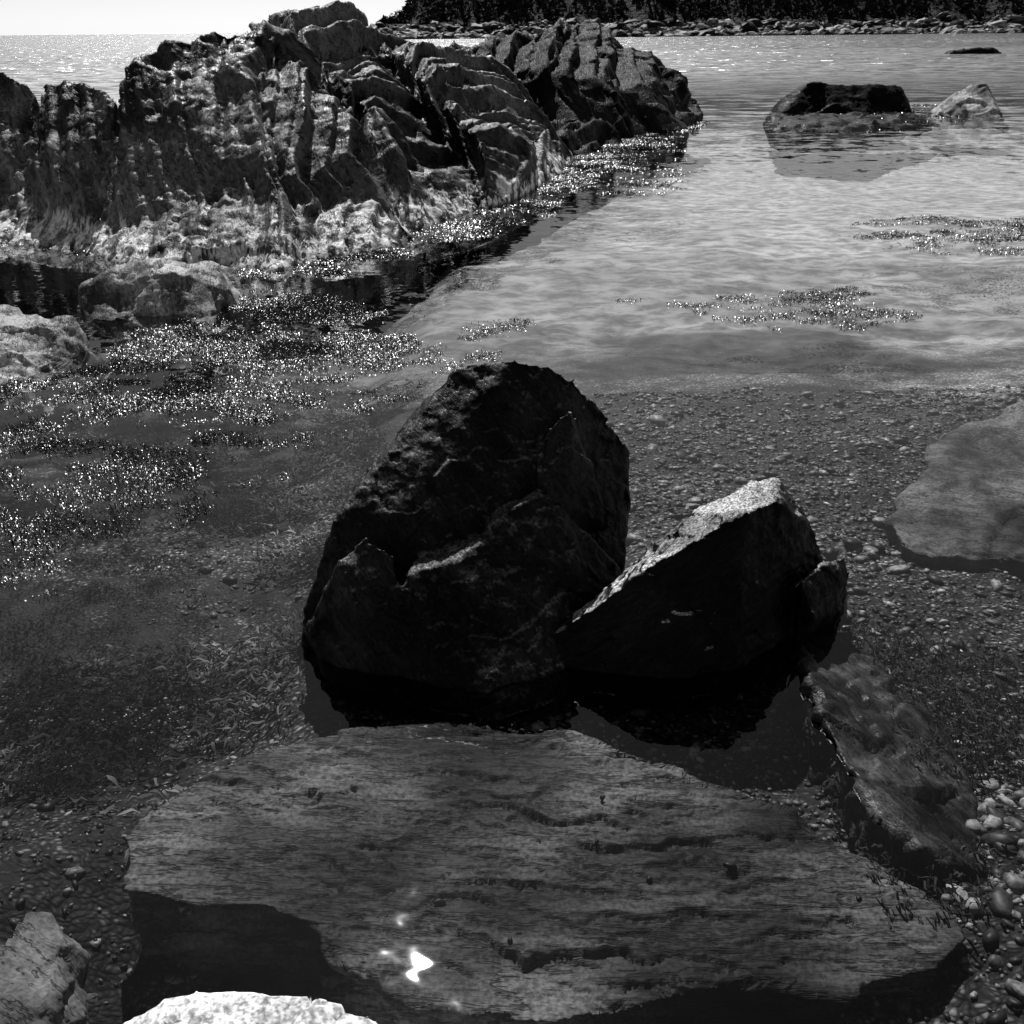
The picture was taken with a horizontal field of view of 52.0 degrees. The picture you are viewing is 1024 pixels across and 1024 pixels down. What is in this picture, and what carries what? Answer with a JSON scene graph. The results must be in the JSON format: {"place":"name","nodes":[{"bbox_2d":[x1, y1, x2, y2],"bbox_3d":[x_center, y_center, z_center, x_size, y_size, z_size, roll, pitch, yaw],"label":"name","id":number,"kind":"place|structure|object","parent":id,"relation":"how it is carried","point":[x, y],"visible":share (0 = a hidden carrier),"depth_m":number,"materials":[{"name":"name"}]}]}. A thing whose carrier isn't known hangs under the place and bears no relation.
{"place":"outdoors","nodes":[
{"label":"outdoors","id":0,"kind":"place"},
{"bbox_2d":[0,0,411,34],"label":"sky","id":1,"kind":"structure","parent":0,"point":[17,17],"materials":[{"name":"white"}]},
{"bbox_2d":[0,33,1023,1023],"bbox_3d":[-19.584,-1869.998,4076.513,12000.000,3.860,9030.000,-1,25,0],"label":"seabed","id":2,"kind":"structure","parent":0,"point":[576,267],"depth_m":8.67,"materials":[{"name":"grey gravel"}]},
{"bbox_2d":[0,912,100,1023],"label":"rock","id":3,"kind":"object","parent":2,"relation":"on","point":[44,961],"visible":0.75,"depth_m":3.39,"materials":[{"name":"grey stone"}]},
{"bbox_2d":[0,304,116,426],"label":"pale rock","id":4,"kind":"object","parent":2,"relation":"on","point":[35,346],"visible":0.77,"depth_m":8.73,"materials":[{"name":"grey stone"}]},
{"bbox_2d":[0,374,426,983],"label":"submerged seaweed","id":5,"kind":"object","parent":2,"relation":"on","point":[86,776],"visible":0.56,"depth_m":5.19,"materials":[{"name":"black plant"}]},
{"bbox_2d":[123,991,376,1023],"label":"white granite rock","id":6,"kind":"object","parent":2,"relation":"on","point":[196,1007],"visible":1,"depth_m":2.54,"materials":[{"name":"white stone"}]},
{"bbox_2d":[296,360,630,721],"bbox_3d":[-0.141,0.069,4.898,1.354,1.437,1.594,11,27,24],"label":"dark boulder","id":7,"kind":"object","parent":2,"relation":"on","point":[472,559],"visible":0.88,"depth_m":4.63,"materials":[{"name":"black stone"}]},
{"bbox_2d":[0,384,1023,1023],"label":"pebbles","id":8,"kind":"object","parent":2,"relation":"on","point":[990,938],"visible":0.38,"depth_m":5.57,"materials":[{"name":"gravel"}]},
{"bbox_2d":[121,722,965,1023],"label":"flat slab rock","id":9,"kind":"object","parent":2,"relation":"on","point":[333,868],"visible":0.99,"depth_m":3.47,"materials":[{"name":"grey stone"}]},
{"bbox_2d":[433,794,861,943],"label":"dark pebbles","id":10,"kind":"object","parent":9,"relation":"on","point":[727,865],"visible":1,"depth_m":3.47,"materials":[{"name":"stone"}]},
{"bbox_2d":[552,477,849,701],"bbox_3d":[0.881,0.320,4.779,0.970,0.845,1.452,18,31,35],"label":"wedge boulder","id":11,"kind":"object","parent":2,"relation":"on","point":[738,590],"visible":0.9,"depth_m":4.48,"materials":[{"name":"black stone"}]},
{"bbox_2d":[669,439,1023,1007],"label":"cobbles","id":12,"kind":"object","parent":2,"relation":"on","point":[1001,904],"visible":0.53,"depth_m":3.83,"materials":[{"name":"stone"}]},
{"bbox_2d":[789,630,987,886],"bbox_3d":[1.501,1.081,4.329,0.643,0.725,1.693,-1,25,0],"label":"submerged weedy rock","id":13,"kind":"object","parent":2,"relation":"on","point":[900,810],"visible":0.59,"depth_m":4.02,"materials":[{"name":"grey stone"}]},
{"bbox_2d":[775,611,1023,931],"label":"submerged seaweed","id":14,"kind":"object","parent":2,"relation":"on","point":[898,650],"visible":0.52,"depth_m":4.41,"materials":[{"name":"grey plant"}]},
{"bbox_2d":[886,401,1023,577],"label":"submerged smooth rock","id":15,"kind":"object","parent":2,"relation":"on","point":[959,504],"visible":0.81,"depth_m":6.23,"materials":[{"name":"grey stone"}]},
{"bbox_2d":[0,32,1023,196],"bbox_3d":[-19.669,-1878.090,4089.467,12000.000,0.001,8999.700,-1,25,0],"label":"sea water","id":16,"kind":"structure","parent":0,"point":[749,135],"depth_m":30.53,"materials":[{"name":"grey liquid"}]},
{"bbox_2d":[76,257,252,356],"bbox_3d":[-3.695,-2.161,10.658,1.936,0.788,1.759,-1,25,0],"label":"pale rock","id":17,"kind":"object","parent":16,"relation":"in","point":[116,302],"visible":0.73,"depth_m":10.32,"materials":[{"name":"grey stone"}]},
{"bbox_2d":[0,0,589,313],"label":"rocky headland","id":18,"kind":"structure","parent":16,"relation":"in","point":[285,141],"depth_m":13.90,"materials":[{"name":"grey stone"}]},
{"bbox_2d":[0,104,1023,606],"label":"floating seaweed","id":19,"kind":"object","parent":16,"relation":"on","point":[302,306],"visible":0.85,"depth_m":8.76,"materials":[{"name":"grey plant"}]},
{"bbox_2d":[449,18,703,186],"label":"dark rocky point","id":20,"kind":"structure","parent":16,"relation":"in","point":[592,85],"depth_m":26.93,"materials":[{"name":"grey stone"}]},
{"bbox_2d":[769,82,911,113],"bbox_3d":[10.455,-13.189,33.804,4.516,1.273,2.655,-1,25,0],"label":"dark sea rock","id":21,"kind":"object","parent":16,"relation":"in","point":[815,97],"visible":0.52,"depth_m":33.21,"materials":[{"name":"black stone"}]},
{"bbox_2d":[768,112,918,145],"bbox_3d":[9.716,-10.743,29.544,5.044,0.720,6.671,4,25,10],"label":"reef","id":22,"kind":"object","parent":16,"relation":"in","point":[854,121],"visible":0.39,"depth_m":29.76},
{"bbox_2d":[930,83,1002,115],"bbox_3d":[13.857,-12.423,32.157,2.230,1.287,2.882,5,25,11],"label":"pale sea rock","id":23,"kind":"object","parent":16,"relation":"in","point":[975,100],"visible":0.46,"depth_m":31.91,"materials":[{"name":"grey stone"}]},
{"bbox_2d":[939,47,1006,59],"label":"distant sea rock","id":24,"kind":"object","parent":16,"relation":"in","point":[982,51],"visible":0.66,"depth_m":97.51,"materials":[{"name":"black stone"}]},
{"bbox_2d":[377,0,1023,47],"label":"shore hill","id":25,"kind":"structure","parent":0,"point":[643,10],"depth_m":343.88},
{"bbox_2d":[370,11,1023,45],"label":"shore boulders","id":26,"kind":"object","parent":25,"relation":"on","point":[952,24],"visible":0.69,"depth_m":326.02,"materials":[{"name":"stone"}]},
{"bbox_2d":[377,0,1023,23],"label":"forest","id":27,"kind":"object","parent":25,"relation":"on","point":[603,15],"visible":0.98,"depth_m":341.31,"materials":[{"name":"black plant"}]}
]}

